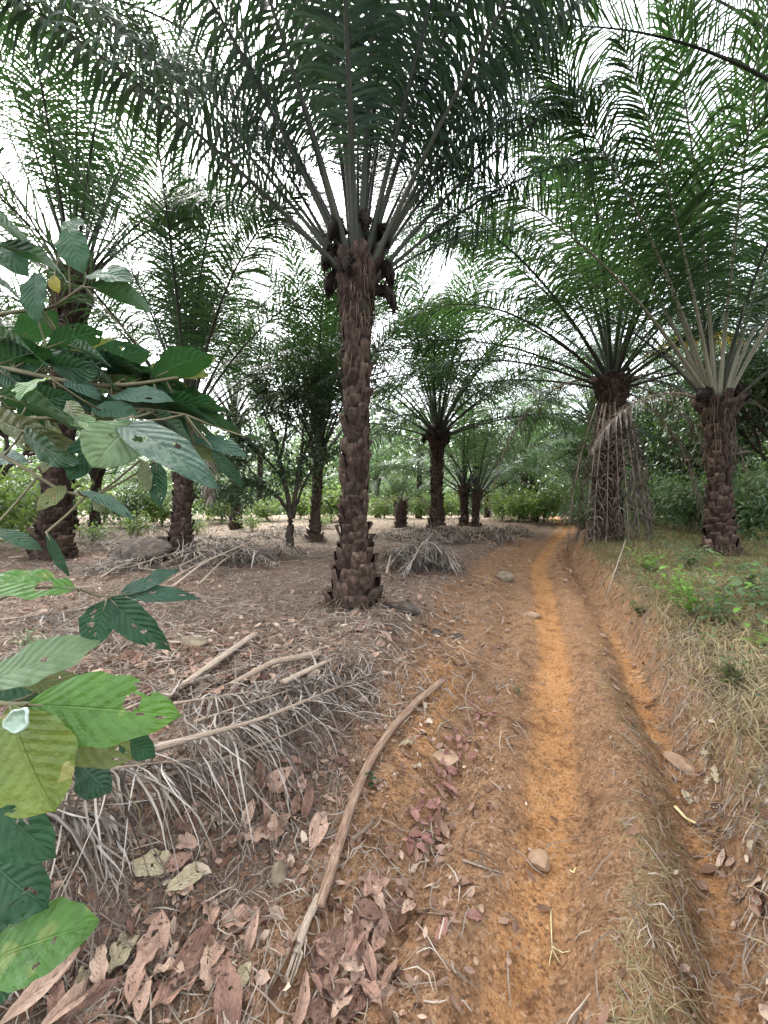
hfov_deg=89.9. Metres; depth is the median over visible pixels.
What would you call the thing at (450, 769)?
dry leaf
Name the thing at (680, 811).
husk strip
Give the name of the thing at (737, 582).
weed plant
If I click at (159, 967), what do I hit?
dry leaf
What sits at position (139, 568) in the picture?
dead palm frond
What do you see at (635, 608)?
weed plant
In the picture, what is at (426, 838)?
dry leaf
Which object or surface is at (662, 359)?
oil palm
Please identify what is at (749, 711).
grass
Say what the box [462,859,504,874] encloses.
dead stalk
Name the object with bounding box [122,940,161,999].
dry leaf
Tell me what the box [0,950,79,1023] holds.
dry leaf
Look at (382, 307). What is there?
oil palm
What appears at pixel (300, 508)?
shrub
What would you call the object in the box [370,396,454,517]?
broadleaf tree
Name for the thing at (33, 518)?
shrub
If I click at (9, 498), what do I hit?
shrub
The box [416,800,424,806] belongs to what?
dry leaf
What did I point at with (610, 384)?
oil palm
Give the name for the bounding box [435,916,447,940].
dry leaf
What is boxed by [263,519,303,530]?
dead palm frond
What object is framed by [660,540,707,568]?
weed plant
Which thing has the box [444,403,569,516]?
broadleaf tree
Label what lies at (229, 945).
dry leaf
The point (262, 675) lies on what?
dry leaf
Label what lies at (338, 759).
dry leaf
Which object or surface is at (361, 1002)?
dry leaf
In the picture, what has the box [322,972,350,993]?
dry leaf
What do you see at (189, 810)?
dry leaf
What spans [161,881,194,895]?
dry leaf
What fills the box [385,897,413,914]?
dry leaf
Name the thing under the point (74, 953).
dry leaf
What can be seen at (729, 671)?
weed plant
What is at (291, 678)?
dead stalk
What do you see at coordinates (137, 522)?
weed plant
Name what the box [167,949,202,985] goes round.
dry leaf
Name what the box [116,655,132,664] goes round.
dry leaf
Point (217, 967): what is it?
dry leaf
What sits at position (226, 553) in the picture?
dead palm frond
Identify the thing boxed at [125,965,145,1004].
dry leaf
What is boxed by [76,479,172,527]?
shrub
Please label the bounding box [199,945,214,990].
dry leaf
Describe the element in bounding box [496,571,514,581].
stone
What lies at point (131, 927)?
dry leaf
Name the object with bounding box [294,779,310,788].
dry leaf
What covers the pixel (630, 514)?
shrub
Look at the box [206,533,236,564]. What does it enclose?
dead palm frond
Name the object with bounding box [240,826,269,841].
dry leaf
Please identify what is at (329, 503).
shrub
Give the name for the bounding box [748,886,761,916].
dry leaf
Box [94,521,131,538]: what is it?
dead palm frond
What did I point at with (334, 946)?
dry leaf
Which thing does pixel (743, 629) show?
herb leaves
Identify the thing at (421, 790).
dry leaf
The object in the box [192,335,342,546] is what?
broadleaf tree
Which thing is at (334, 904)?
dry leaf
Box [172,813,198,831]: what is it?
dry leaf
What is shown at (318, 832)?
dry leaf
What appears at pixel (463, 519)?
oil palm
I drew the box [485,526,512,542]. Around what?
dead palm frond
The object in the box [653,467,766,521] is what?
shrub
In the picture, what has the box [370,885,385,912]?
dry leaf
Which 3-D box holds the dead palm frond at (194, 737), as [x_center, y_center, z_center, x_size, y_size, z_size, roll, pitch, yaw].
[-0.455,1.268,2.460,1.025,0.437,1.846,0,0,30]
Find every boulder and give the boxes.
[111,537,172,565]
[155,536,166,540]
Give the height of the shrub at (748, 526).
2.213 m
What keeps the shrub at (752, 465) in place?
on the ground at (574, 608)
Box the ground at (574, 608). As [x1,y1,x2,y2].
[0,502,767,1023]
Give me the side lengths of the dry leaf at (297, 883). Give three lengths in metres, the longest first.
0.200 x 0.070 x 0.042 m
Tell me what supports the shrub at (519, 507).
on the ground at (574, 608)
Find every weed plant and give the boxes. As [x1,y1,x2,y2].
[10,628,48,648]
[74,521,111,543]
[110,509,156,537]
[191,514,213,534]
[224,512,269,530]
[309,514,334,527]
[364,767,377,786]
[513,685,522,695]
[625,546,666,570]
[628,596,665,615]
[638,551,760,617]
[651,563,697,601]
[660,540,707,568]
[694,579,762,622]
[707,549,767,592]
[712,651,755,685]
[716,556,767,610]
[732,608,767,646]
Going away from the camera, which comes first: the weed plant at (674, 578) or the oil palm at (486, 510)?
the weed plant at (674, 578)
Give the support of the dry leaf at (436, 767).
on the ground at (574, 608)
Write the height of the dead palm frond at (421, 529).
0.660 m
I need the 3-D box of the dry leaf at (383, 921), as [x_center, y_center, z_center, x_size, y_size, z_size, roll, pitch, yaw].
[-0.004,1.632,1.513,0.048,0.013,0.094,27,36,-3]
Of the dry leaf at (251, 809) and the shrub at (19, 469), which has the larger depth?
the shrub at (19, 469)
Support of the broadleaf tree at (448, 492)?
on the ground at (574, 608)
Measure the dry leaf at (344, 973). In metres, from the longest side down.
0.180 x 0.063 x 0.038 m
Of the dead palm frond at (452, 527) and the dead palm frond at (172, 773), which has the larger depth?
the dead palm frond at (452, 527)
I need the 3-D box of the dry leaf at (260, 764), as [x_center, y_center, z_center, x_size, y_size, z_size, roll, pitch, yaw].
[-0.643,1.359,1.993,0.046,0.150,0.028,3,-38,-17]
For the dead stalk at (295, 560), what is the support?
on the ground at (574, 608)
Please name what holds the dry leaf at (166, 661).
on the ground at (574, 608)
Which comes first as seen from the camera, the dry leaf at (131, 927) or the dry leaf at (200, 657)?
the dry leaf at (131, 927)
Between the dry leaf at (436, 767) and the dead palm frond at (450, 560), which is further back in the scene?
the dead palm frond at (450, 560)
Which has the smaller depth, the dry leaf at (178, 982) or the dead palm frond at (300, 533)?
the dry leaf at (178, 982)
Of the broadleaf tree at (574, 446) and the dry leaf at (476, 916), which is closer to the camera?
the dry leaf at (476, 916)
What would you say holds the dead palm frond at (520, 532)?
on the ground at (574, 608)
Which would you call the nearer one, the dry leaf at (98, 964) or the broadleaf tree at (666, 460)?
the dry leaf at (98, 964)
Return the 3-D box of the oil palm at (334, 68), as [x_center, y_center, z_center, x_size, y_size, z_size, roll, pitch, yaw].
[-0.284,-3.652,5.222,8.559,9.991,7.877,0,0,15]
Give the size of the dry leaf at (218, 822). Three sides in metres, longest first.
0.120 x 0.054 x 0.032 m
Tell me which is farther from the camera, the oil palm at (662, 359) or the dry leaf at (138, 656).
the oil palm at (662, 359)
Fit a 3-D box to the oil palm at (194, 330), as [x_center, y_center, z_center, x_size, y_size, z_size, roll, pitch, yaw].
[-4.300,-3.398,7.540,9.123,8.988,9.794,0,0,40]
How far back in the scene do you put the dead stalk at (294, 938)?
1.37 m
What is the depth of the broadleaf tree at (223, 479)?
20.64 m
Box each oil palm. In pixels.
[0,0,288,562]
[0,0,305,129]
[0,0,418,557]
[0,0,648,615]
[0,202,211,529]
[0,363,198,527]
[0,412,77,519]
[75,419,201,521]
[90,249,338,529]
[162,425,288,515]
[170,219,462,543]
[172,183,500,434]
[209,382,310,517]
[238,177,682,531]
[248,417,340,515]
[279,372,422,457]
[309,414,443,517]
[334,341,583,525]
[342,0,767,550]
[368,452,453,527]
[369,358,634,527]
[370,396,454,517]
[423,428,552,517]
[428,0,767,557]
[445,334,588,518]
[452,416,593,521]
[487,291,699,500]
[518,0,767,127]
[561,262,766,474]
[567,375,691,518]
[628,119,767,370]
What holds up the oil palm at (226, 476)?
on the ground at (574, 608)
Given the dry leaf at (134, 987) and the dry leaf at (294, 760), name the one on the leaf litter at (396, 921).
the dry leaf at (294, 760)
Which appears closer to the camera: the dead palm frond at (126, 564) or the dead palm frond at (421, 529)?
the dead palm frond at (126, 564)
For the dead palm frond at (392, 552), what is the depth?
8.04 m
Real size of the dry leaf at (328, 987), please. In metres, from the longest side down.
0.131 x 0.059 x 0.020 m
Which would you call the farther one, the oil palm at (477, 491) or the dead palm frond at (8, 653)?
the oil palm at (477, 491)
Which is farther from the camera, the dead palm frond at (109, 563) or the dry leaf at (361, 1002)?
the dead palm frond at (109, 563)
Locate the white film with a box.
[2,707,28,733]
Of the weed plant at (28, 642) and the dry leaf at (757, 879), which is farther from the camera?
the weed plant at (28, 642)
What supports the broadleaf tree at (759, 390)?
on the ground at (574, 608)
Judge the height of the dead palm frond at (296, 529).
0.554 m
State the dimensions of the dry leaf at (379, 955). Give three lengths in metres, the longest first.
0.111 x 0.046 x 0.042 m
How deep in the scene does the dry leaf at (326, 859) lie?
1.70 m
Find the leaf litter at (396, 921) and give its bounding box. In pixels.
[0,517,767,1023]
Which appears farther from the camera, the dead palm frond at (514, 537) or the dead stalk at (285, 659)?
the dead palm frond at (514, 537)
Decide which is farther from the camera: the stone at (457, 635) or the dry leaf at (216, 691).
the stone at (457, 635)
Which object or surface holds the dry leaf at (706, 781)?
on the ground at (574, 608)
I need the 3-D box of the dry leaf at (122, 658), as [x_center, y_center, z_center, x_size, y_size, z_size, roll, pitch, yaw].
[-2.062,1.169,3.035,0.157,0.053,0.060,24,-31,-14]
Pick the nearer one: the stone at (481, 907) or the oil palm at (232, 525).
the stone at (481, 907)
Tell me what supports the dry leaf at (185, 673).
on the ground at (574, 608)
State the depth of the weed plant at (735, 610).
2.97 m
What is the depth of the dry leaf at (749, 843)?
1.60 m
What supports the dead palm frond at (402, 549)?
on the ground at (574, 608)
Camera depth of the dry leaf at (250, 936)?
1.40 m
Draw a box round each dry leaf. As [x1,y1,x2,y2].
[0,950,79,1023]
[41,979,90,1023]
[47,980,64,1020]
[51,946,79,983]
[59,975,125,1023]
[73,964,89,984]
[86,987,108,996]
[89,941,108,983]
[107,927,138,973]
[111,656,128,661]
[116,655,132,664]
[117,650,140,657]
[121,979,161,1012]
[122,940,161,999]
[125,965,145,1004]
[126,913,137,936]
[127,652,142,668]
[130,848,170,876]
[132,971,151,1020]
[133,933,169,958]
[137,658,154,667]
[141,956,184,986]
[143,909,170,973]
[149,973,199,1010]
[155,978,182,994]
[161,658,169,665]
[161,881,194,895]
[165,861,203,891]
[167,852,192,872]
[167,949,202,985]
[169,924,220,970]
[170,851,192,858]
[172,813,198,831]
[175,832,198,848]
[179,668,191,681]
[185,803,196,812]
[185,814,200,822]
[189,648,196,656]
[193,941,238,958]
[194,655,203,662]
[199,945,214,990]
[200,917,214,962]
[202,898,219,923]
[206,810,229,824]
[207,828,219,837]
[208,941,224,970]
[209,951,235,973]
[213,674,226,685]
[213,685,223,693]
[214,958,242,1023]
[218,835,242,847]
[221,904,263,927]
[227,687,239,692]
[230,961,250,991]
[240,798,254,827]
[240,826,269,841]
[242,988,250,1001]
[244,908,258,951]
[251,667,259,683]
[255,757,264,790]
[260,672,267,683]
[260,820,269,835]
[262,797,271,823]
[265,781,290,793]
[267,811,277,842]
[268,766,291,793]
[274,801,285,810]
[276,822,284,836]
[282,756,304,762]
[290,794,300,814]
[292,873,300,886]
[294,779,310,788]
[294,969,309,1023]
[297,773,306,793]
[301,785,313,821]
[305,927,344,973]
[308,997,331,1023]
[309,811,328,851]
[309,973,322,997]
[312,936,344,962]
[316,967,339,999]
[322,794,336,801]
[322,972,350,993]
[323,842,339,876]
[323,978,354,999]
[326,897,350,911]
[328,953,340,982]
[329,997,360,1021]
[331,993,353,1017]
[334,756,349,766]
[338,905,373,947]
[338,950,366,971]
[340,949,351,977]
[340,984,353,994]
[343,905,352,929]
[344,921,364,961]
[347,983,367,1019]
[350,960,364,985]
[351,906,360,923]
[353,898,382,919]
[355,916,364,968]
[358,978,381,1007]
[360,953,382,975]
[362,939,376,980]
[363,866,389,896]
[364,981,395,1005]
[366,961,381,982]
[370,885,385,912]
[371,926,385,951]
[376,640,384,646]
[377,911,388,938]
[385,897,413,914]
[398,739,416,745]
[401,898,415,913]
[406,837,413,855]
[408,830,421,836]
[411,808,418,821]
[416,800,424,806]
[416,842,427,852]
[418,788,424,793]
[420,834,432,843]
[426,799,437,808]
[426,814,434,821]
[435,765,440,776]
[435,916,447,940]
[444,748,449,754]
[444,766,455,774]
[447,766,456,773]
[448,786,457,793]
[450,791,458,796]
[456,734,460,742]
[463,909,482,920]
[467,751,476,758]
[682,790,692,803]
[704,776,712,783]
[710,764,719,783]
[716,810,726,817]
[726,894,744,901]
[746,875,760,886]
[747,840,752,850]
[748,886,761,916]
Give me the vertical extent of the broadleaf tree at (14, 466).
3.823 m
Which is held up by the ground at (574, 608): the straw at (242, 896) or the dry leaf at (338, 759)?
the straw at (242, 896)
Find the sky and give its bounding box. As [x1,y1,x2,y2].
[0,0,767,495]
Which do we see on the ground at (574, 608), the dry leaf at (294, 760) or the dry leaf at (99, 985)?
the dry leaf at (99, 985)
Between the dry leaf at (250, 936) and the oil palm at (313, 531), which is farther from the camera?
the oil palm at (313, 531)
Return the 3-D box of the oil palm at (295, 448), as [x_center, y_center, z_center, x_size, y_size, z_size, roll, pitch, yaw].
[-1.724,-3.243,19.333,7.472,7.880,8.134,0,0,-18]
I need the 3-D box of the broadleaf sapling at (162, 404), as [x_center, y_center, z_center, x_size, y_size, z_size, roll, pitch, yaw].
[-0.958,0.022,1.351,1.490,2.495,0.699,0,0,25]
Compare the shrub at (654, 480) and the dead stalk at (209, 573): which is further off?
the shrub at (654, 480)
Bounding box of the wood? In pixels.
[0,392,767,516]
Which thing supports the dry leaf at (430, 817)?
on the ground at (574, 608)
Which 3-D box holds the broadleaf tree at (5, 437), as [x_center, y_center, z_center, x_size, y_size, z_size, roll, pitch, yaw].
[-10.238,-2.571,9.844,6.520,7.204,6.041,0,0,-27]
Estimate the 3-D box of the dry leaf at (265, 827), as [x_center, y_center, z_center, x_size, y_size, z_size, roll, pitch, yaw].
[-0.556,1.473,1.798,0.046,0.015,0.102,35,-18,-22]
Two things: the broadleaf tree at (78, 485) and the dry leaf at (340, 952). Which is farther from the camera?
the broadleaf tree at (78, 485)
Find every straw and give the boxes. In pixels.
[0,516,767,1023]
[0,522,545,755]
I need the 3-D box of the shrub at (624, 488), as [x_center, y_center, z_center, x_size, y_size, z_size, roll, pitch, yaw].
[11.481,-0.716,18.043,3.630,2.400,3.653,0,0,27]
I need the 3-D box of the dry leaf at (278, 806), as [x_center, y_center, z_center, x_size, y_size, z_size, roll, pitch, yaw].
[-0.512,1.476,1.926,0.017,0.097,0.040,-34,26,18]
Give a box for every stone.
[181,636,207,648]
[271,861,285,887]
[385,602,420,615]
[431,628,441,634]
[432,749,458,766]
[453,633,462,638]
[473,956,478,965]
[478,903,483,912]
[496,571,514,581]
[524,611,540,617]
[528,849,549,871]
[663,751,694,774]
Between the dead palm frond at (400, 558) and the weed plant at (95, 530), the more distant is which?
the weed plant at (95, 530)
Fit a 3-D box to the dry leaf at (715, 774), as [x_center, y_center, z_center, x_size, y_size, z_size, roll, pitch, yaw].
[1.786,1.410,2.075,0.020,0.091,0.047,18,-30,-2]
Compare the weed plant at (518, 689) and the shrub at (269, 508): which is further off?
the shrub at (269, 508)
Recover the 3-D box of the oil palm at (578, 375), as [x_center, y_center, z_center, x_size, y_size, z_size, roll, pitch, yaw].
[10.368,-4.636,18.651,11.065,10.299,10.833,0,0,0]
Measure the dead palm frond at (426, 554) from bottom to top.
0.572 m
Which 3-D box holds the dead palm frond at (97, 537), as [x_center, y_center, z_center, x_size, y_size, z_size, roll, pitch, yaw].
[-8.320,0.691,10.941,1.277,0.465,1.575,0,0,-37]
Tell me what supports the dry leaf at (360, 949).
on the dry leaf at (348, 964)
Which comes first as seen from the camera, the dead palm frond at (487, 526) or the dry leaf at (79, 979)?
the dry leaf at (79, 979)
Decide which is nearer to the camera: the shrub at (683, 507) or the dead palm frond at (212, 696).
the dead palm frond at (212, 696)
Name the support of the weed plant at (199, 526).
on the ground at (574, 608)
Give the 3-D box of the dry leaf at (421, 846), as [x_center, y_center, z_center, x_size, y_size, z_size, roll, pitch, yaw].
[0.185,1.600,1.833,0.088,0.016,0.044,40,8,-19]
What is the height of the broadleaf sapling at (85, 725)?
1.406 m
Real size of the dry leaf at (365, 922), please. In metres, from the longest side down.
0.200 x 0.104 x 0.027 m
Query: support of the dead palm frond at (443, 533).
on the ground at (574, 608)
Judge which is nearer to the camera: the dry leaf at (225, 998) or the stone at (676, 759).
the dry leaf at (225, 998)
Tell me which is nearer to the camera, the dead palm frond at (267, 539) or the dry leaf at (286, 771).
the dry leaf at (286, 771)
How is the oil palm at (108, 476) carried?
on the ground at (574, 608)
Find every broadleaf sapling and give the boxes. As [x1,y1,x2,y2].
[0,212,259,575]
[0,569,199,1004]
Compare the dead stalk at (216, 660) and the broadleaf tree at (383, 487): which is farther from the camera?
the broadleaf tree at (383, 487)
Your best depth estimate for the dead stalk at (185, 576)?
6.25 m
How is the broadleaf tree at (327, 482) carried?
on the ground at (574, 608)
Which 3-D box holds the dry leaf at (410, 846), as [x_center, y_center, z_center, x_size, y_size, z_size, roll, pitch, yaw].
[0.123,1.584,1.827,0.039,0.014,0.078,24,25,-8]
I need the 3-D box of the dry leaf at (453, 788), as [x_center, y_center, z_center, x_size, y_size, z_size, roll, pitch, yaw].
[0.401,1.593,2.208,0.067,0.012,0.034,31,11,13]
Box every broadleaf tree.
[0,277,104,479]
[0,450,80,486]
[36,466,135,501]
[103,466,172,516]
[166,469,260,519]
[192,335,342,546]
[300,466,340,516]
[370,469,427,515]
[429,467,497,515]
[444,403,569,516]
[507,373,661,492]
[509,412,629,499]
[537,377,738,518]
[576,343,767,526]
[584,369,683,476]
[598,292,767,479]
[629,320,767,526]
[647,350,766,473]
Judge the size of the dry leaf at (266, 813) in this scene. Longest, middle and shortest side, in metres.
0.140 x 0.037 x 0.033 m
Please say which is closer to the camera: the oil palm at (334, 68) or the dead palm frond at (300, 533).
the oil palm at (334, 68)
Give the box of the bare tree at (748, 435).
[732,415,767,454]
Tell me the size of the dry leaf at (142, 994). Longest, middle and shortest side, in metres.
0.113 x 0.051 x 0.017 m
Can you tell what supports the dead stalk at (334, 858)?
on the ground at (574, 608)
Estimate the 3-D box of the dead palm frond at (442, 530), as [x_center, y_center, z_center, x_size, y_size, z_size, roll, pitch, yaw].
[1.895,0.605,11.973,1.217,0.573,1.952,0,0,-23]
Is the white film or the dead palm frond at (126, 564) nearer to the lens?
the white film
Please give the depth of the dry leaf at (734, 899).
1.55 m
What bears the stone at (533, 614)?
on the ground at (574, 608)
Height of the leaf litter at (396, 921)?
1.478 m
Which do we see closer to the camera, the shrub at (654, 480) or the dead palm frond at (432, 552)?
the dead palm frond at (432, 552)
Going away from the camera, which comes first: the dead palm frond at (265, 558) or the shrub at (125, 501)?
the dead palm frond at (265, 558)
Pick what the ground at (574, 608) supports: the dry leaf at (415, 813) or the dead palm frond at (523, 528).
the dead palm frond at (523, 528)
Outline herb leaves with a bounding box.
[587,516,767,695]
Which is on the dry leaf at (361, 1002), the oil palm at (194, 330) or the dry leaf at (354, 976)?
the dry leaf at (354, 976)
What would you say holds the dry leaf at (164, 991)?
on the ground at (574, 608)
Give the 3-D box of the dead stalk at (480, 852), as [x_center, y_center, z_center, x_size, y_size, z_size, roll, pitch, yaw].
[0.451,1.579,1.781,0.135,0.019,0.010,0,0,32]
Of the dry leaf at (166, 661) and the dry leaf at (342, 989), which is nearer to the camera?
the dry leaf at (342, 989)
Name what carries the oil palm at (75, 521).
on the ground at (574, 608)
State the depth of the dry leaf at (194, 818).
1.70 m
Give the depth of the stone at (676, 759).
2.36 m
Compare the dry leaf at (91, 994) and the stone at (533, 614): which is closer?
the dry leaf at (91, 994)
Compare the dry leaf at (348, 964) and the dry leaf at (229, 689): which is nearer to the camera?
the dry leaf at (348, 964)
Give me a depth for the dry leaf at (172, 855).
1.58 m
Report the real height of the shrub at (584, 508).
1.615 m
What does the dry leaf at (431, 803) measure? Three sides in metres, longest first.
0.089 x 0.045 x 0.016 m
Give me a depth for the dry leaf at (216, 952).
1.33 m
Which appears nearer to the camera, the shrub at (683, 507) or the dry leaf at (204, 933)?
the dry leaf at (204, 933)
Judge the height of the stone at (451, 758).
0.059 m
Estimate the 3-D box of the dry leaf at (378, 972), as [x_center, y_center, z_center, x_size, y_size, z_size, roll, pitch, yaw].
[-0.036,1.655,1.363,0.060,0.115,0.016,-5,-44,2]
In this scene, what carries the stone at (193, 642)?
on the ground at (574, 608)
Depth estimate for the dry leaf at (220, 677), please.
2.76 m
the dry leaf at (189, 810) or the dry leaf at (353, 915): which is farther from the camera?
the dry leaf at (189, 810)
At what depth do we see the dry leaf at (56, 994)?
1.18 m
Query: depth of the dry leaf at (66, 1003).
1.17 m
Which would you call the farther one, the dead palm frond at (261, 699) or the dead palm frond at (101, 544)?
the dead palm frond at (101, 544)
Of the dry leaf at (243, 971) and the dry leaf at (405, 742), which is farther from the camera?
the dry leaf at (405, 742)
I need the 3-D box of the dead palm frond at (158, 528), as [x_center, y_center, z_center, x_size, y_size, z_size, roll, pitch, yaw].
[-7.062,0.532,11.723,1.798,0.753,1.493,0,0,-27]
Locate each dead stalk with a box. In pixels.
[164,632,258,698]
[171,540,252,587]
[198,541,252,584]
[230,650,321,685]
[257,553,332,563]
[259,921,302,1011]
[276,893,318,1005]
[280,658,333,684]
[316,677,446,909]
[350,820,374,840]
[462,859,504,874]
[467,848,495,861]
[607,539,625,592]
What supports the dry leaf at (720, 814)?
on the ground at (574, 608)
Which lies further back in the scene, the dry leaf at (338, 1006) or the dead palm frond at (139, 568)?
the dead palm frond at (139, 568)
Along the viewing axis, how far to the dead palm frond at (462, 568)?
7.45 m
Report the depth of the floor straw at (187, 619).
4.09 m
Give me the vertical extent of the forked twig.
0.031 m
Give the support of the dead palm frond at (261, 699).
on the ground at (574, 608)
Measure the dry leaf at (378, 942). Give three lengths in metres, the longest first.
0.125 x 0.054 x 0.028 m
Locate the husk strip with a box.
[673,805,698,824]
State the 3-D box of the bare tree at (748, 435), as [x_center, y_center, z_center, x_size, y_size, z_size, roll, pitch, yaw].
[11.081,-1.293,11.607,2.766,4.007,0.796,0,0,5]
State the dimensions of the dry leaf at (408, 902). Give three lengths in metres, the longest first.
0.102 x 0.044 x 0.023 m
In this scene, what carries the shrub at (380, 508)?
on the ground at (574, 608)
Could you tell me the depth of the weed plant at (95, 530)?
10.82 m
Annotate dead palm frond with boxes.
[0,592,144,628]
[0,594,124,662]
[9,713,246,1002]
[17,769,164,943]
[36,543,158,574]
[71,545,174,575]
[72,531,115,543]
[77,538,120,552]
[82,553,172,578]
[82,554,124,570]
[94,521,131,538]
[116,519,169,539]
[125,639,293,719]
[126,667,381,848]
[127,536,260,570]
[155,640,387,855]
[162,536,260,565]
[167,530,269,563]
[167,544,277,581]
[173,656,318,729]
[175,540,283,566]
[178,525,259,561]
[184,537,287,568]
[194,642,360,753]
[195,534,312,564]
[196,534,267,547]
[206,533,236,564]
[225,527,308,556]
[252,528,307,537]
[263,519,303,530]
[265,520,306,532]
[298,522,338,529]
[368,530,409,540]
[373,538,412,562]
[375,545,414,573]
[378,553,440,567]
[381,544,457,569]
[382,543,460,579]
[383,548,469,573]
[386,544,418,568]
[387,521,424,535]
[388,538,461,562]
[389,531,436,567]
[395,526,452,542]
[395,541,465,576]
[397,550,450,571]
[399,545,462,573]
[400,551,439,571]
[401,530,461,569]
[402,533,474,542]
[407,521,447,542]
[422,522,465,540]
[424,526,456,537]
[431,519,489,543]
[431,529,478,537]
[435,520,465,533]
[444,516,490,532]
[465,529,524,541]
[468,527,493,540]
[480,522,501,530]
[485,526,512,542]
[499,519,532,535]
[503,525,532,536]
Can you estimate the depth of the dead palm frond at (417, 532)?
11.35 m
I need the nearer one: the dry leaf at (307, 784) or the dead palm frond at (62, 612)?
the dry leaf at (307, 784)
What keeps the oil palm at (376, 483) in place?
on the ground at (574, 608)
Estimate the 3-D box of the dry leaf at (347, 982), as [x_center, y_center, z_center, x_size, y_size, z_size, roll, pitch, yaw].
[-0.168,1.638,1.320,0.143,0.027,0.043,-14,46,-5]
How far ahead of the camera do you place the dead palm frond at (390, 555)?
7.05 m
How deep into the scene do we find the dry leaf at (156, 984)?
1.23 m
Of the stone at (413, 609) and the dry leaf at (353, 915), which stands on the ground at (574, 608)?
the stone at (413, 609)
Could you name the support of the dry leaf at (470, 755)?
on the ground at (574, 608)
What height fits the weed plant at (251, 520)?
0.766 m
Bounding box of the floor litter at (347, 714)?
[0,520,706,749]
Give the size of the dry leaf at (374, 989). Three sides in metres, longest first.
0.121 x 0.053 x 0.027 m
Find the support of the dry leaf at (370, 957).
on the ground at (574, 608)
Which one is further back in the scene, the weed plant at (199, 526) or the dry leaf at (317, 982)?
the weed plant at (199, 526)
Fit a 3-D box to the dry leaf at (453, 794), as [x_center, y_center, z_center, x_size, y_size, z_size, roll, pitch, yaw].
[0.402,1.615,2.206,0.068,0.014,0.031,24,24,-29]
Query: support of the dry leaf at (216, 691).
on the ground at (574, 608)
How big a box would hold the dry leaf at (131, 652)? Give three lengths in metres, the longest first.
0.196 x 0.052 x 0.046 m
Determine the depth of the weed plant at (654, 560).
5.67 m
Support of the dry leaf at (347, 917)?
on the dry leaf at (365, 922)
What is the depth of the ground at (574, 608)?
2.14 m
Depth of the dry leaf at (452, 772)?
2.34 m
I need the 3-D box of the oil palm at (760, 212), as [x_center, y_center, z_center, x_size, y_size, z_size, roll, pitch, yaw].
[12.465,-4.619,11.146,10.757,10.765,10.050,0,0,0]
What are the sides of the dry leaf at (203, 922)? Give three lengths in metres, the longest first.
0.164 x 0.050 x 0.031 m
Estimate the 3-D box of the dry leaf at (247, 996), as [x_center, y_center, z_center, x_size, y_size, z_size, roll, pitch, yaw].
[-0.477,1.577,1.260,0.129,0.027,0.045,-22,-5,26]
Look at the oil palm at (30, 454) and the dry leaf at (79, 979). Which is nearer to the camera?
the dry leaf at (79, 979)
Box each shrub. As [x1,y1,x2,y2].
[0,445,88,551]
[0,470,90,531]
[1,463,94,530]
[75,477,149,522]
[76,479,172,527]
[128,490,197,526]
[193,493,247,522]
[245,497,285,520]
[272,486,328,518]
[297,476,341,521]
[368,489,406,518]
[390,491,449,518]
[424,490,459,517]
[480,483,537,520]
[487,481,554,523]
[507,472,587,522]
[547,482,591,520]
[552,497,624,528]
[588,477,656,519]
[621,464,705,527]
[622,488,664,524]
[644,455,767,538]
[648,471,745,533]
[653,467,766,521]
[685,439,767,522]
[693,456,767,540]
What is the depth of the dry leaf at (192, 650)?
3.25 m
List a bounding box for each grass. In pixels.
[569,581,722,1023]
[578,517,767,966]
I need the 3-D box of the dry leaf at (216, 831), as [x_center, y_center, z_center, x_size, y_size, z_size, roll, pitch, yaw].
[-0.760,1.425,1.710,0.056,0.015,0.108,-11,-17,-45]
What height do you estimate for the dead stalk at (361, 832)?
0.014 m
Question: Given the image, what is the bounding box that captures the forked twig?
[549,909,568,964]
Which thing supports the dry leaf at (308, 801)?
on the ground at (574, 608)
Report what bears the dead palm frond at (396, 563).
on the ground at (574, 608)
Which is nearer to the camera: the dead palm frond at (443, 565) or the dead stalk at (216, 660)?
the dead stalk at (216, 660)
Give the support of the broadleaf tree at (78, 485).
on the ground at (574, 608)
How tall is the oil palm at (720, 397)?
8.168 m
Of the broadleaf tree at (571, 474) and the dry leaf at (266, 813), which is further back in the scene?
the broadleaf tree at (571, 474)
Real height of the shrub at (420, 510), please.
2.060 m
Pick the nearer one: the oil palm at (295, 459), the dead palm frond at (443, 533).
the dead palm frond at (443, 533)
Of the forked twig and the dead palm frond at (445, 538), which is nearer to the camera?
the forked twig
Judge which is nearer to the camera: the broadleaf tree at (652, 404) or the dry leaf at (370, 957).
the dry leaf at (370, 957)
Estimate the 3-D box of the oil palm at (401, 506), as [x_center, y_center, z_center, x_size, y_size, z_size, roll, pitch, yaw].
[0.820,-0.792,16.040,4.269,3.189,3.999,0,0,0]
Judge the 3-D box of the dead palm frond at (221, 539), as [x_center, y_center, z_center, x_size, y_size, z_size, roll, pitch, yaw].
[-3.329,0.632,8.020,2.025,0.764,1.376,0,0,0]
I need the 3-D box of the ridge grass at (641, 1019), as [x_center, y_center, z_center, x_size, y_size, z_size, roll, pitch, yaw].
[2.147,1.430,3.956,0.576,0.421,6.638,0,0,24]
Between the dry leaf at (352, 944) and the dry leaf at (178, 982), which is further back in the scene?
the dry leaf at (352, 944)
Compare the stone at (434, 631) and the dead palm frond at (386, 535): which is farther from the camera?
the dead palm frond at (386, 535)

